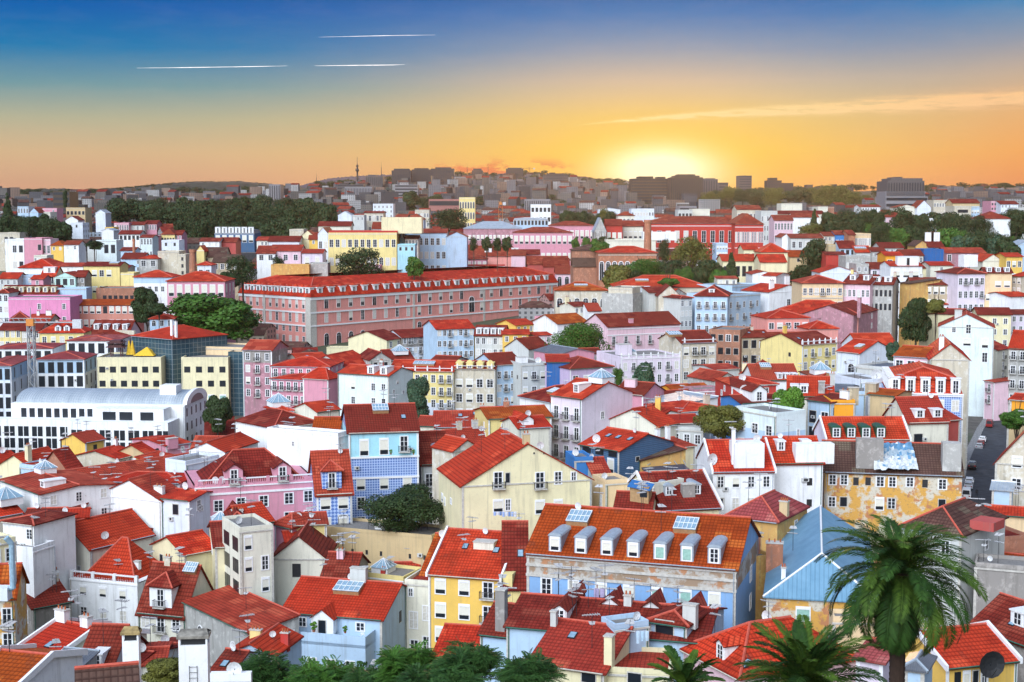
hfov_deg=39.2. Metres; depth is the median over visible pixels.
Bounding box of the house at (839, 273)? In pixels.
[811,265,857,281]
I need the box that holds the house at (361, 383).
[336,359,414,415]
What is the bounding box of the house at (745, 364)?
[738,359,766,374]
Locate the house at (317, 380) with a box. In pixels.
[301,367,337,405]
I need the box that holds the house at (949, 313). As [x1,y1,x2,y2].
[919,308,970,345]
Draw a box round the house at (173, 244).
[161,239,184,249]
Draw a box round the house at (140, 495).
[109,461,175,541]
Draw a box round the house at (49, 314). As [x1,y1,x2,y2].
[29,309,60,324]
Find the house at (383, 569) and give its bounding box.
[368,556,421,583]
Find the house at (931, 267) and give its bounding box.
[921,261,954,276]
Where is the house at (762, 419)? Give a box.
[736,398,805,438]
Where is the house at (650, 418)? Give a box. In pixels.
[609,397,679,437]
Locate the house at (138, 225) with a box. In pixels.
[130,222,146,231]
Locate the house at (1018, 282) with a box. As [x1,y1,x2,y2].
[1012,271,1023,292]
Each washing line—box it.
[494,512,516,516]
[594,588,604,596]
[636,631,648,643]
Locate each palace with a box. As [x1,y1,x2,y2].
[643,216,731,265]
[730,213,763,253]
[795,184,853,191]
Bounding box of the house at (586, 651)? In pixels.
[531,587,641,681]
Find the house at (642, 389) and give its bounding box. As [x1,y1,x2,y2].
[619,366,665,407]
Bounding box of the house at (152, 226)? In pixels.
[145,220,162,234]
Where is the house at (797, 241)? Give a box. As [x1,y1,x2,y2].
[787,234,823,249]
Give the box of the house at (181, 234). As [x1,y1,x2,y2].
[175,230,187,252]
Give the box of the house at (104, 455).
[75,432,131,466]
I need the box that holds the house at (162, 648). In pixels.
[141,616,172,681]
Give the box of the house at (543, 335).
[528,331,552,343]
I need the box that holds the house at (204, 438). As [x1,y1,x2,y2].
[190,435,224,447]
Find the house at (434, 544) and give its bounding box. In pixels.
[418,530,443,576]
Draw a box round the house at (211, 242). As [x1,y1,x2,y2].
[199,238,223,246]
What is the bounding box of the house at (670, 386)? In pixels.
[661,382,706,389]
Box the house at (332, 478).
[308,443,353,524]
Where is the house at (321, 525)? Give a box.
[289,503,328,536]
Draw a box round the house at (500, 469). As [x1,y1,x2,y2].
[436,421,594,538]
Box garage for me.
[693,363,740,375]
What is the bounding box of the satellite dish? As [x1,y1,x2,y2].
[979,651,1004,677]
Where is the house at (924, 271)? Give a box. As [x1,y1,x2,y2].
[922,264,925,276]
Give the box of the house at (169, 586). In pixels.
[134,546,213,641]
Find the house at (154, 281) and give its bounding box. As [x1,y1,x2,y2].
[132,270,180,331]
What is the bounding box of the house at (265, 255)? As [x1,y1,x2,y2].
[255,245,278,278]
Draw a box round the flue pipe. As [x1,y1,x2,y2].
[0,536,15,600]
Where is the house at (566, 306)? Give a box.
[559,296,584,316]
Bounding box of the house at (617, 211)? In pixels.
[596,208,620,213]
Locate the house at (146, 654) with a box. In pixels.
[141,643,177,662]
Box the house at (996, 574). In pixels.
[973,532,1023,617]
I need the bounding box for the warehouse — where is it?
[762,505,871,634]
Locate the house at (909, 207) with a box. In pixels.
[889,204,914,214]
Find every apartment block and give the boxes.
[0,232,28,270]
[5,238,24,271]
[8,295,81,321]
[17,206,34,216]
[22,274,40,284]
[24,237,52,263]
[43,208,63,221]
[43,212,56,219]
[43,238,58,254]
[53,191,78,211]
[70,223,89,238]
[83,261,128,298]
[96,209,110,231]
[101,228,119,239]
[114,223,131,230]
[120,272,139,285]
[124,188,135,192]
[139,234,158,254]
[157,250,185,273]
[158,235,161,250]
[179,253,189,274]
[289,229,306,235]
[337,183,364,190]
[340,389,420,521]
[345,187,373,194]
[363,211,386,229]
[373,204,394,216]
[391,359,456,414]
[395,185,418,197]
[397,244,416,272]
[399,233,406,243]
[415,210,430,227]
[422,319,474,359]
[429,199,458,210]
[453,360,496,409]
[459,197,475,226]
[474,351,515,405]
[511,356,545,404]
[523,481,761,629]
[530,204,550,224]
[597,343,680,385]
[602,292,641,312]
[608,285,643,293]
[629,209,653,221]
[657,329,717,382]
[687,291,760,329]
[693,284,732,332]
[709,326,749,372]
[755,211,776,245]
[759,324,838,374]
[764,178,792,192]
[768,215,793,243]
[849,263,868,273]
[878,256,923,341]
[882,360,963,442]
[927,200,946,213]
[934,255,986,312]
[937,308,995,416]
[945,199,979,205]
[945,206,970,217]
[971,206,979,216]
[978,267,1013,306]
[982,201,995,213]
[1007,208,1023,237]
[1007,329,1023,411]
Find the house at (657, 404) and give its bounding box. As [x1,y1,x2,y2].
[651,394,670,413]
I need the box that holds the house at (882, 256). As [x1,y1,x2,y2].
[876,251,903,261]
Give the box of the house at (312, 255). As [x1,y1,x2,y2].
[301,249,326,263]
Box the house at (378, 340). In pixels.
[346,329,400,353]
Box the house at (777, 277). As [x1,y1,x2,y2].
[761,272,788,283]
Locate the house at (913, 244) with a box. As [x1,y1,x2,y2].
[906,240,927,248]
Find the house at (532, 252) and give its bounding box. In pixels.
[525,249,539,266]
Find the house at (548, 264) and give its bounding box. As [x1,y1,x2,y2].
[542,258,569,276]
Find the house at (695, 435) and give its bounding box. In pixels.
[676,426,714,468]
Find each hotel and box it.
[0,342,65,363]
[0,355,36,416]
[36,350,97,387]
[65,333,131,356]
[214,227,260,251]
[629,176,666,203]
[667,174,702,201]
[875,191,927,209]
[876,177,923,196]
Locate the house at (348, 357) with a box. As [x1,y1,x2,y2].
[321,350,365,367]
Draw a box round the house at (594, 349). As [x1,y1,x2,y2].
[578,347,600,359]
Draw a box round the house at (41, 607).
[27,567,74,635]
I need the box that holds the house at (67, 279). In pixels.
[54,271,76,286]
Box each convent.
[468,246,526,266]
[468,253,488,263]
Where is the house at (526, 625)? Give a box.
[503,563,727,681]
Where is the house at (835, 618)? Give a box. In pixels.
[829,609,940,652]
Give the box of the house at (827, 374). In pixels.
[824,360,854,375]
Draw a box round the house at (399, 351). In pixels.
[380,344,414,363]
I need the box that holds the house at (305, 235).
[301,230,312,248]
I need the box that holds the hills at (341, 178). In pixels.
[300,174,391,187]
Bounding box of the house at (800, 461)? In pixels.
[762,419,833,512]
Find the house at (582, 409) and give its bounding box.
[549,368,634,462]
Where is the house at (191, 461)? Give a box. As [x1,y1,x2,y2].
[165,440,218,471]
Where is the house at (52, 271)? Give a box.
[41,266,63,284]
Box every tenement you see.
[66,208,91,231]
[206,247,230,261]
[212,254,243,300]
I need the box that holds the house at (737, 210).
[731,205,761,218]
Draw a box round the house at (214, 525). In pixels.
[207,500,243,589]
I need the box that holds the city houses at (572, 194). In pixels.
[0,172,1023,434]
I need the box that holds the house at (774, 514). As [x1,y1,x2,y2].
[724,473,810,550]
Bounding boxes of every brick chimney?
[132,239,135,251]
[189,249,195,272]
[644,220,651,249]
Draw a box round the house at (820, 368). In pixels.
[798,359,831,375]
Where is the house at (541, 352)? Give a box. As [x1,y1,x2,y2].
[532,344,595,361]
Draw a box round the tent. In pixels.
[133,347,154,356]
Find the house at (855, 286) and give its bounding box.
[843,268,879,306]
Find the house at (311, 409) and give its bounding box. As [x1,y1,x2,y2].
[291,388,341,418]
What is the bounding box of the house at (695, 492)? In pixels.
[627,462,723,513]
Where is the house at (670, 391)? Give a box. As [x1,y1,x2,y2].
[664,379,692,394]
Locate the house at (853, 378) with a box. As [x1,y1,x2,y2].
[829,366,882,415]
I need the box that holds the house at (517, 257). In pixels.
[510,249,525,266]
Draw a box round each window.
[0,383,2,393]
[0,397,2,407]
[0,607,14,628]
[0,632,14,644]
[4,426,8,435]
[4,438,9,447]
[5,351,11,355]
[5,369,9,379]
[5,383,10,393]
[5,547,8,561]
[6,397,10,407]
[10,426,14,435]
[10,438,14,447]
[12,245,16,252]
[13,261,16,268]
[18,426,22,435]
[18,438,22,447]
[19,245,22,252]
[21,408,26,416]
[22,331,26,337]
[24,426,28,435]
[24,438,28,447]
[25,528,32,539]
[29,408,34,416]
[32,426,36,435]
[32,438,36,447]
[36,351,40,357]
[37,408,42,416]
[38,362,44,372]
[38,426,42,435]
[38,438,42,447]
[39,376,44,386]
[42,336,46,341]
[46,408,50,416]
[46,427,50,435]
[46,438,50,447]
[48,362,53,372]
[48,376,54,386]
[50,494,57,505]
[51,336,55,342]
[52,427,56,436]
[52,438,56,447]
[54,408,59,416]
[57,362,63,372]
[58,376,63,386]
[60,336,64,342]
[60,427,64,436]
[62,408,67,417]
[67,362,72,372]
[67,376,73,386]
[69,343,74,350]
[71,409,75,417]
[75,491,82,501]
[76,362,82,372]
[77,376,82,386]
[78,343,84,351]
[79,409,84,416]
[79,584,86,595]
[80,606,87,614]
[83,306,87,313]
[84,319,87,326]
[87,409,92,416]
[88,343,94,352]
[90,306,94,313]
[92,270,96,276]
[92,286,96,292]
[96,306,100,313]
[98,343,103,352]
[99,270,103,276]
[99,367,104,372]
[99,381,105,386]
[99,586,106,597]
[99,608,107,619]
[100,488,107,498]
[100,507,107,513]
[103,412,115,419]
[104,245,108,252]
[105,430,110,439]
[106,270,110,276]
[109,306,113,313]
[110,367,115,372]
[110,381,115,386]
[111,245,114,252]
[114,430,118,439]
[116,306,120,313]
[118,588,126,599]
[119,412,132,419]
[119,610,126,621]
[120,430,124,440]
[121,367,126,372]
[121,381,126,386]
[122,306,126,313]
[128,431,132,440]
[131,367,137,372]
[132,381,137,386]
[134,431,138,437]
[140,412,152,420]
[141,260,145,265]
[141,617,149,628]
[142,367,147,372]
[142,381,148,386]
[150,260,155,265]
[152,618,166,634]
[153,367,158,372]
[153,381,158,386]
[168,284,173,295]
[171,620,180,630]
[172,503,178,515]
[177,284,181,295]
[184,367,189,372]
[185,284,190,293]
[193,284,198,293]
[196,367,201,372]
[196,381,201,386]
[196,499,201,510]
[201,284,206,295]
[208,367,213,372]
[208,381,213,386]
[210,284,215,295]
[213,499,223,511]
[218,284,223,295]
[219,367,225,372]
[220,381,225,386]
[224,529,228,545]
[224,550,229,567]
[225,572,229,585]
[232,535,237,551]
[233,557,238,573]
[233,578,238,592]
[236,497,245,503]
[242,235,246,242]
[244,535,252,550]
[244,557,252,572]
[245,353,249,359]
[246,389,250,395]
[249,235,252,242]
[253,353,259,361]
[253,365,260,373]
[254,377,260,385]
[254,389,260,397]
[259,495,268,506]
[261,555,269,570]
[261,576,269,591]
[265,353,268,360]
[265,365,269,372]
[265,377,269,384]
[265,389,269,396]
[271,381,276,389]
[272,368,278,376]
[277,381,283,390]
[280,368,286,374]
[283,254,287,259]
[284,382,291,390]
[284,492,293,504]
[291,396,298,404]
[292,382,297,390]
[292,564,300,576]
[293,254,297,259]
[298,382,302,391]
[299,616,306,627]
[303,490,312,501]
[305,257,309,263]
[320,497,330,509]
[324,241,327,248]
[324,299,327,308]
[324,313,327,322]
[324,333,328,344]
[329,239,333,246]
[329,258,333,264]
[335,239,339,246]
[336,299,340,307]
[336,332,340,342]
[337,312,340,321]
[338,496,348,508]
[338,514,349,524]
[339,516,348,523]
[342,239,345,246]
[348,239,351,246]
[349,298,352,306]
[349,311,352,320]
[351,396,355,403]
[354,239,357,246]
[355,622,364,631]
[356,479,365,490]
[356,497,365,509]
[359,439,368,455]
[360,239,364,246]
[360,297,364,305]
[361,310,364,319]
[367,239,370,246]
[371,383,375,390]
[372,296,375,304]
[373,239,376,246]
[373,309,375,318]
[379,239,382,246]
[379,438,388,454]
[379,478,388,489]
[381,383,385,391]
[384,308,387,317]
[385,239,389,246]
[385,258,389,264]
[391,239,395,246]
[395,295,398,303]
[395,308,398,316]
[398,436,409,452]
[399,610,401,622]
[403,478,411,486]
[406,294,409,302]
[408,338,413,344]
[408,587,413,596]
[409,611,417,629]
[409,639,418,647]
[417,294,420,301]
[422,605,427,620]
[422,636,428,648]
[424,473,431,487]
[428,293,431,300]
[428,305,431,313]
[431,375,435,382]
[431,387,435,394]
[431,399,435,407]
[434,578,445,594]
[435,602,445,618]
[435,625,442,641]
[437,375,443,383]
[438,387,443,395]
[438,400,443,407]
[439,292,442,300]
[445,375,451,383]
[445,387,451,395]
[445,400,451,408]
[447,330,452,336]
[448,340,452,347]
[449,292,452,299]
[456,379,462,386]
[456,393,462,401]
[458,579,469,596]
[458,603,469,620]
[464,340,468,346]
[464,350,468,357]
[466,379,472,387]
[466,394,472,401]
[469,296,474,311]
[476,379,482,387]
[476,394,482,402]
[479,581,494,600]
[479,605,490,624]
[481,338,485,343]
[486,379,493,387]
[486,394,493,402]
[492,471,505,489]
[493,499,503,512]
[497,397,500,404]
[499,288,502,296]
[503,371,509,379]
[503,384,509,392]
[505,472,509,482]
[505,499,510,510]
[514,236,517,243]
[523,372,527,379]
[523,386,527,393]
[525,236,528,243]
[530,236,533,243]
[531,371,537,379]
[534,471,547,490]
[535,499,544,514]
[536,236,539,243]
[540,371,544,378]
[540,577,551,593]
[541,236,544,243]
[551,405,559,419]
[551,443,559,457]
[552,236,555,243]
[552,424,559,438]
[554,471,562,484]
[554,499,562,503]
[557,236,560,243]
[557,276,561,285]
[557,298,562,306]
[560,406,569,420]
[560,425,569,439]
[560,445,568,458]
[563,236,566,243]
[565,276,568,283]
[568,579,578,588]
[570,408,579,422]
[570,427,579,441]
[570,471,576,479]
[575,230,578,238]
[580,230,583,238]
[581,673,596,681]
[583,446,590,452]
[585,230,588,238]
[595,449,603,454]
[595,581,606,597]
[599,261,603,279]
[600,411,604,419]
[605,261,610,269]
[607,457,613,472]
[608,451,616,457]
[611,336,616,345]
[623,363,627,370]
[623,584,634,599]
[624,336,629,342]
[627,671,641,681]
[631,362,635,370]
[636,335,639,344]
[640,490,646,497]
[648,335,653,343]
[651,586,662,594]
[655,618,673,635]
[657,361,661,369]
[657,374,661,381]
[665,361,671,369]
[665,374,671,382]
[674,361,678,368]
[674,373,678,381]
[675,231,678,242]
[679,588,691,601]
[683,347,688,355]
[683,359,688,367]
[683,372,688,379]
[683,434,689,441]
[691,347,698,355]
[691,359,696,367]
[692,231,696,238]
[694,434,700,443]
[696,301,701,307]
[697,313,701,319]
[701,231,705,242]
[701,347,707,355]
[704,313,709,320]
[705,301,709,308]
[708,591,720,606]
[709,346,714,354]
[710,231,714,242]
[712,301,717,308]
[712,313,717,320]
[717,476,724,487]
[718,334,722,340]
[718,347,722,353]
[719,231,723,242]
[720,301,725,308]
[720,314,725,320]
[725,348,730,354]
[726,334,730,341]
[728,231,730,242]
[731,497,739,509]
[732,476,739,487]
[733,335,738,341]
[733,348,738,354]
[736,266,739,276]
[742,266,745,276]
[742,355,747,362]
[743,340,747,348]
[747,476,754,487]
[749,592,751,610]
[750,564,751,582]
[751,340,756,347]
[751,355,755,362]
[751,422,757,433]
[762,475,770,487]
[765,425,771,435]
[768,323,773,328]
[777,322,782,328]
[785,322,790,328]
[794,322,799,328]
[795,606,810,621]
[804,349,807,356]
[807,478,812,485]
[807,499,811,506]
[808,426,813,434]
[809,410,816,422]
[810,349,816,357]
[818,348,821,355]
[820,288,825,295]
[821,411,828,415]
[824,348,829,356]
[826,288,830,294]
[828,474,836,484]
[828,496,835,506]
[839,496,847,506]
[840,474,848,484]
[843,289,846,296]
[848,363,853,371]
[852,289,855,296]
[853,477,858,485]
[865,477,870,485]
[875,476,884,486]
[875,497,883,510]
[887,497,895,508]
[888,476,896,487]
[894,270,899,277]
[895,359,903,364]
[903,270,909,277]
[905,477,914,486]
[913,270,918,276]
[913,433,922,441]
[922,479,927,487]
[933,287,937,293]
[938,479,946,489]
[938,499,945,506]
[940,287,944,293]
[940,539,950,554]
[947,254,951,260]
[951,400,959,411]
[954,672,960,681]
[958,210,967,212]
[958,278,962,284]
[962,670,970,681]
[963,338,970,345]
[965,324,970,333]
[969,278,973,284]
[972,669,979,681]
[974,278,980,284]
[974,291,978,297]
[979,291,985,297]
[980,671,988,681]
[981,338,988,347]
[981,352,987,361]
[985,384,990,392]
[985,395,990,403]
[985,538,988,550]
[995,281,1000,286]
[1003,318,1007,323]
[1004,281,1009,286]
[1008,379,1015,388]
[1009,351,1016,359]
[1009,365,1016,374]
[1011,455,1022,467]
[1011,478,1021,490]
[1017,380,1023,388]
[1018,351,1023,360]
[1018,366,1023,374]
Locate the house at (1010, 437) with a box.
[1006,426,1023,447]
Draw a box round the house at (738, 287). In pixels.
[697,282,757,291]
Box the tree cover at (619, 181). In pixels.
[20,170,1023,213]
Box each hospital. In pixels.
[238,265,557,346]
[317,227,331,261]
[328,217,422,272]
[463,221,522,245]
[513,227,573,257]
[526,256,567,270]
[548,221,593,245]
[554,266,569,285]
[775,299,858,332]
[796,320,839,349]
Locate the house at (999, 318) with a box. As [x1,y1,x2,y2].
[971,307,1012,345]
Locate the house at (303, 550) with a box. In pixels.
[274,506,337,605]
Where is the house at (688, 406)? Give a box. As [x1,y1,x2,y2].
[643,391,719,438]
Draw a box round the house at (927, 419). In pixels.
[882,386,950,442]
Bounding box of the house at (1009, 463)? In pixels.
[993,410,1023,505]
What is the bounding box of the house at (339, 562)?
[320,531,370,577]
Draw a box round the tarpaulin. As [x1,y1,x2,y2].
[874,442,918,469]
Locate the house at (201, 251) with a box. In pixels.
[196,245,208,263]
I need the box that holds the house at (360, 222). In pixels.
[352,215,366,229]
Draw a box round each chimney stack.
[120,626,141,681]
[176,628,210,681]
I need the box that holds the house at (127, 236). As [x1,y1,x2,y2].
[118,230,145,248]
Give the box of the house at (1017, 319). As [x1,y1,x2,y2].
[1010,309,1023,338]
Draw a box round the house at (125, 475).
[106,460,186,487]
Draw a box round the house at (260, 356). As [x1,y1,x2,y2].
[241,339,288,415]
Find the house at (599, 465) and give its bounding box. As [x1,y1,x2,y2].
[586,443,610,477]
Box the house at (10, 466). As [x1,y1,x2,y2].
[0,438,51,477]
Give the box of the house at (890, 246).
[871,242,904,250]
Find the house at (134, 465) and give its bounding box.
[65,452,188,478]
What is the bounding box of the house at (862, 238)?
[855,233,870,246]
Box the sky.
[0,0,1023,190]
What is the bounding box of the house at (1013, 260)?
[995,252,1023,290]
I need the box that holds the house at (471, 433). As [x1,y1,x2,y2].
[442,416,484,443]
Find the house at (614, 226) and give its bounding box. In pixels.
[603,219,623,238]
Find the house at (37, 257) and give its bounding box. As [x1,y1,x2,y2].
[34,255,53,260]
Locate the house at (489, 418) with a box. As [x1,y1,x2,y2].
[473,398,553,454]
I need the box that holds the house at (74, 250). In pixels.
[63,240,85,261]
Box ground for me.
[0,177,982,667]
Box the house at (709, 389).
[683,385,714,394]
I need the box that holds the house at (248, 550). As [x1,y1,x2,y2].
[222,499,273,601]
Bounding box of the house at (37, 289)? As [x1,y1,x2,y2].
[2,285,64,294]
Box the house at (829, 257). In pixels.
[820,251,846,266]
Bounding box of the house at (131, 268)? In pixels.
[128,265,135,271]
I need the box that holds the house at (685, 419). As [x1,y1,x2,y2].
[666,408,699,426]
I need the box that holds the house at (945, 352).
[926,334,970,468]
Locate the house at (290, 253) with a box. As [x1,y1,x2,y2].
[270,244,305,263]
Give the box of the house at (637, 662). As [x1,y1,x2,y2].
[607,619,672,681]
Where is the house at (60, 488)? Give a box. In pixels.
[0,460,117,516]
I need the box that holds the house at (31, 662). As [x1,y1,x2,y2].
[0,620,87,681]
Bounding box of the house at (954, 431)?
[944,408,962,440]
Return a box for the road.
[963,420,1006,505]
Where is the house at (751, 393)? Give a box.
[718,376,776,438]
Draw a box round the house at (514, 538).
[501,513,528,602]
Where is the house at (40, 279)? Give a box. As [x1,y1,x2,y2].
[30,275,51,284]
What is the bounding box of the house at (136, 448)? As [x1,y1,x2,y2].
[118,427,155,459]
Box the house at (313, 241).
[308,232,317,248]
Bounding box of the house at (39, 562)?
[16,515,55,597]
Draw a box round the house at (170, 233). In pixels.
[160,228,175,242]
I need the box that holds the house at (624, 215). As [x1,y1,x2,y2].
[615,211,634,219]
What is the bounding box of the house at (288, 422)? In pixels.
[280,417,294,424]
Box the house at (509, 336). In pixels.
[501,329,529,351]
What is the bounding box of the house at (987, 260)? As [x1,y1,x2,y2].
[970,253,998,269]
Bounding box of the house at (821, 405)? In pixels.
[805,384,855,434]
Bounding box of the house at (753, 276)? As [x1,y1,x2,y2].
[745,269,766,282]
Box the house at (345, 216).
[338,211,353,220]
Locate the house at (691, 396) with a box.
[647,385,717,405]
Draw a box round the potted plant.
[310,621,316,631]
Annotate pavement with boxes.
[962,418,986,487]
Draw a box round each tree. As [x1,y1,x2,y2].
[0,214,16,231]
[3,192,13,217]
[15,217,29,231]
[16,215,37,237]
[31,214,51,236]
[37,216,58,237]
[49,220,72,240]
[63,190,67,213]
[84,228,103,261]
[104,200,124,221]
[106,201,134,222]
[111,198,125,222]
[125,197,139,221]
[129,201,146,219]
[130,287,158,330]
[137,202,162,221]
[141,648,178,681]
[144,199,156,204]
[146,202,166,223]
[149,297,168,327]
[153,196,167,208]
[162,207,181,223]
[164,204,190,223]
[165,293,262,339]
[167,201,176,206]
[173,196,193,207]
[173,220,193,237]
[177,203,199,224]
[187,220,195,234]
[189,221,214,237]
[193,200,212,208]
[196,207,208,220]
[200,216,219,227]
[202,395,232,434]
[203,199,218,209]
[206,210,232,226]
[216,199,224,211]
[219,266,239,286]
[222,198,237,210]
[222,208,245,224]
[224,255,256,301]
[225,204,245,210]
[226,220,243,227]
[226,648,294,681]
[232,196,251,210]
[244,208,253,224]
[245,196,254,210]
[246,220,270,235]
[249,207,266,221]
[252,196,269,208]
[253,194,273,206]
[255,201,277,223]
[262,224,275,235]
[264,220,283,232]
[268,207,282,223]
[272,248,285,263]
[273,198,280,206]
[276,198,294,207]
[276,203,299,223]
[276,221,296,235]
[279,207,302,223]
[279,654,357,681]
[293,197,318,210]
[299,200,319,226]
[299,217,310,229]
[314,202,337,222]
[335,246,384,275]
[339,661,383,681]
[359,483,444,532]
[372,640,441,681]
[390,661,491,681]
[402,190,417,210]
[405,256,424,279]
[406,376,429,417]
[415,195,422,204]
[419,197,428,207]
[424,637,505,681]
[426,207,468,235]
[428,194,442,199]
[469,234,477,263]
[481,230,492,256]
[487,647,568,681]
[492,231,501,270]
[502,236,511,273]
[544,321,612,350]
[559,210,573,221]
[571,236,579,247]
[572,212,578,220]
[576,210,589,223]
[581,229,590,245]
[588,213,595,223]
[589,239,609,252]
[591,213,600,224]
[598,232,606,241]
[599,207,606,219]
[602,211,615,221]
[602,264,631,291]
[611,362,623,385]
[626,255,664,274]
[629,268,641,277]
[632,361,654,381]
[646,645,725,681]
[656,260,685,274]
[657,235,670,261]
[657,265,679,286]
[666,236,714,267]
[674,269,693,279]
[682,266,691,272]
[691,259,724,273]
[692,267,709,283]
[692,404,745,438]
[697,191,720,201]
[708,267,727,282]
[712,189,721,198]
[717,190,732,208]
[722,186,740,208]
[726,251,738,281]
[732,189,750,204]
[732,614,886,681]
[743,187,758,203]
[748,188,765,204]
[761,187,782,206]
[769,187,787,204]
[772,386,804,408]
[781,190,797,202]
[788,265,812,284]
[791,187,808,202]
[797,223,823,233]
[799,238,826,269]
[804,188,814,203]
[806,187,819,202]
[810,209,818,232]
[814,184,836,205]
[815,514,988,681]
[819,211,840,231]
[831,184,846,204]
[834,208,850,229]
[842,187,851,204]
[843,211,867,227]
[845,191,861,204]
[845,217,867,232]
[855,207,868,223]
[857,194,870,203]
[862,222,872,231]
[866,210,885,225]
[870,221,891,245]
[882,209,893,215]
[885,334,899,360]
[887,210,915,228]
[890,228,910,246]
[891,205,904,212]
[897,297,931,344]
[903,224,919,248]
[913,213,925,225]
[916,214,932,231]
[916,227,932,240]
[925,283,946,339]
[926,212,936,217]
[931,211,959,231]
[940,227,957,246]
[943,212,963,230]
[949,237,963,246]
[953,230,966,236]
[958,215,966,230]
[960,232,973,246]
[962,214,972,226]
[964,214,987,233]
[965,236,976,245]
[966,237,990,253]
[975,229,991,238]
[977,216,994,231]
[985,236,1001,253]
[989,230,998,239]
[991,238,1004,254]
[998,239,1020,253]
[999,234,1014,241]
[999,396,1023,438]
[1006,209,1023,235]
[1008,216,1023,236]
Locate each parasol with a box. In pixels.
[126,341,130,355]
[130,341,134,355]
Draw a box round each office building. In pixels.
[0,383,206,452]
[97,352,165,388]
[130,319,228,385]
[181,355,230,405]
[205,343,246,354]
[228,350,243,415]
[269,184,283,199]
[524,199,549,210]
[604,232,675,250]
[675,210,691,215]
[676,206,696,209]
[689,209,709,216]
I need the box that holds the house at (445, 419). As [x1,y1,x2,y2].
[433,401,484,429]
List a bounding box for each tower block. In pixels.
[87,247,96,261]
[96,239,123,261]
[365,175,384,185]
[392,169,411,183]
[412,168,431,184]
[431,167,454,184]
[472,169,482,174]
[506,168,522,178]
[543,173,567,181]
[703,178,717,194]
[718,183,727,208]
[736,176,751,200]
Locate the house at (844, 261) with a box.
[838,255,869,268]
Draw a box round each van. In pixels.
[961,487,971,498]
[986,419,993,426]
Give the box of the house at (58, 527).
[0,497,77,593]
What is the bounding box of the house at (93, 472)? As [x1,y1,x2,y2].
[88,466,111,478]
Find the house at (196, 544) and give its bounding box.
[149,508,211,584]
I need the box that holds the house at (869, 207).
[854,204,880,213]
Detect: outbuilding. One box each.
[57,287,91,298]
[161,625,181,656]
[271,264,309,276]
[309,262,329,276]
[327,346,347,353]
[327,508,442,567]
[468,264,504,266]
[755,531,765,619]
[855,350,896,374]
[981,503,1023,552]
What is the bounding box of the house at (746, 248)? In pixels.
[737,244,757,253]
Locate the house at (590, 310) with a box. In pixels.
[581,303,601,319]
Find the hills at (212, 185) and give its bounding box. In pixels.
[41,181,306,192]
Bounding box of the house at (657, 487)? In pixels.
[633,467,683,494]
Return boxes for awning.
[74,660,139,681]
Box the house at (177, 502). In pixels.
[158,476,212,536]
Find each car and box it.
[964,481,973,489]
[965,477,973,482]
[968,461,976,468]
[975,442,983,448]
[979,436,986,442]
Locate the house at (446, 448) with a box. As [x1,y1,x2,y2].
[430,423,473,524]
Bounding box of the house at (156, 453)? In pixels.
[134,440,171,458]
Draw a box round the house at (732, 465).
[694,421,776,514]
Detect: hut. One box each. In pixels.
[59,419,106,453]
[627,479,653,503]
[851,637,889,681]
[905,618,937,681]
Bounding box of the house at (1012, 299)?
[989,291,1023,308]
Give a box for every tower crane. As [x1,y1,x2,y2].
[0,308,82,387]
[498,198,505,220]
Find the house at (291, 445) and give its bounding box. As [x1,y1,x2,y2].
[267,425,347,471]
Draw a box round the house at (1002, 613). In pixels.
[969,592,1023,681]
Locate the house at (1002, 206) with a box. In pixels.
[996,201,1018,213]
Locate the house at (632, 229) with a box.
[622,220,643,238]
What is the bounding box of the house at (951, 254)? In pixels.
[938,247,986,267]
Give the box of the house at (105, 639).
[83,599,148,663]
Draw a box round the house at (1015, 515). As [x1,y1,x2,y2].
[984,484,1023,531]
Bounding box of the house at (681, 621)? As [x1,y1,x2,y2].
[646,585,707,638]
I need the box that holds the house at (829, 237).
[818,232,834,243]
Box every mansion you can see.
[184,447,312,551]
[269,373,306,412]
[270,356,344,376]
[412,228,448,268]
[446,231,468,267]
[583,311,681,349]
[790,274,844,303]
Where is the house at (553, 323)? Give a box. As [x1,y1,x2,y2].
[531,313,585,344]
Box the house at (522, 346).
[503,336,547,358]
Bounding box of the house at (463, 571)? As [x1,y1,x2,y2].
[425,516,515,652]
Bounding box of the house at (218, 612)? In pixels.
[181,585,300,665]
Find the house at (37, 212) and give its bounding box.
[29,208,44,216]
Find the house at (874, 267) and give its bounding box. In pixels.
[865,262,880,274]
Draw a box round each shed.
[19,453,48,473]
[49,638,99,664]
[571,258,595,284]
[686,367,732,385]
[835,383,858,392]
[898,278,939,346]
[989,480,1015,504]
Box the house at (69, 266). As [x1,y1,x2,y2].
[53,262,85,271]
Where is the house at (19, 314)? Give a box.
[9,311,28,321]
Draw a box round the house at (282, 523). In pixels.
[273,511,310,549]
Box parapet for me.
[210,662,251,681]
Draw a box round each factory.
[96,286,142,298]
[595,246,657,286]
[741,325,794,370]
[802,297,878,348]
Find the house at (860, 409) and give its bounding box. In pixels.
[855,374,865,415]
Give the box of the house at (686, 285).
[610,275,706,293]
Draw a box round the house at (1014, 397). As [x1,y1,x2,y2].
[1008,392,1023,411]
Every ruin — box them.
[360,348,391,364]
[641,464,688,470]
[822,437,964,562]
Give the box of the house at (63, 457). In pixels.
[46,433,83,469]
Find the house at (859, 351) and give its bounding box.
[835,338,889,372]
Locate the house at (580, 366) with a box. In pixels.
[544,355,614,386]
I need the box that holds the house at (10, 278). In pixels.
[0,272,25,289]
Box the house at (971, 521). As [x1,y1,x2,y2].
[898,497,1008,625]
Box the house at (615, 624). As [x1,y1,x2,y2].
[601,612,649,652]
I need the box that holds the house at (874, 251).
[867,247,885,261]
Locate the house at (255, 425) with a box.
[233,403,313,448]
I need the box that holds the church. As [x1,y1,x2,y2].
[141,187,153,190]

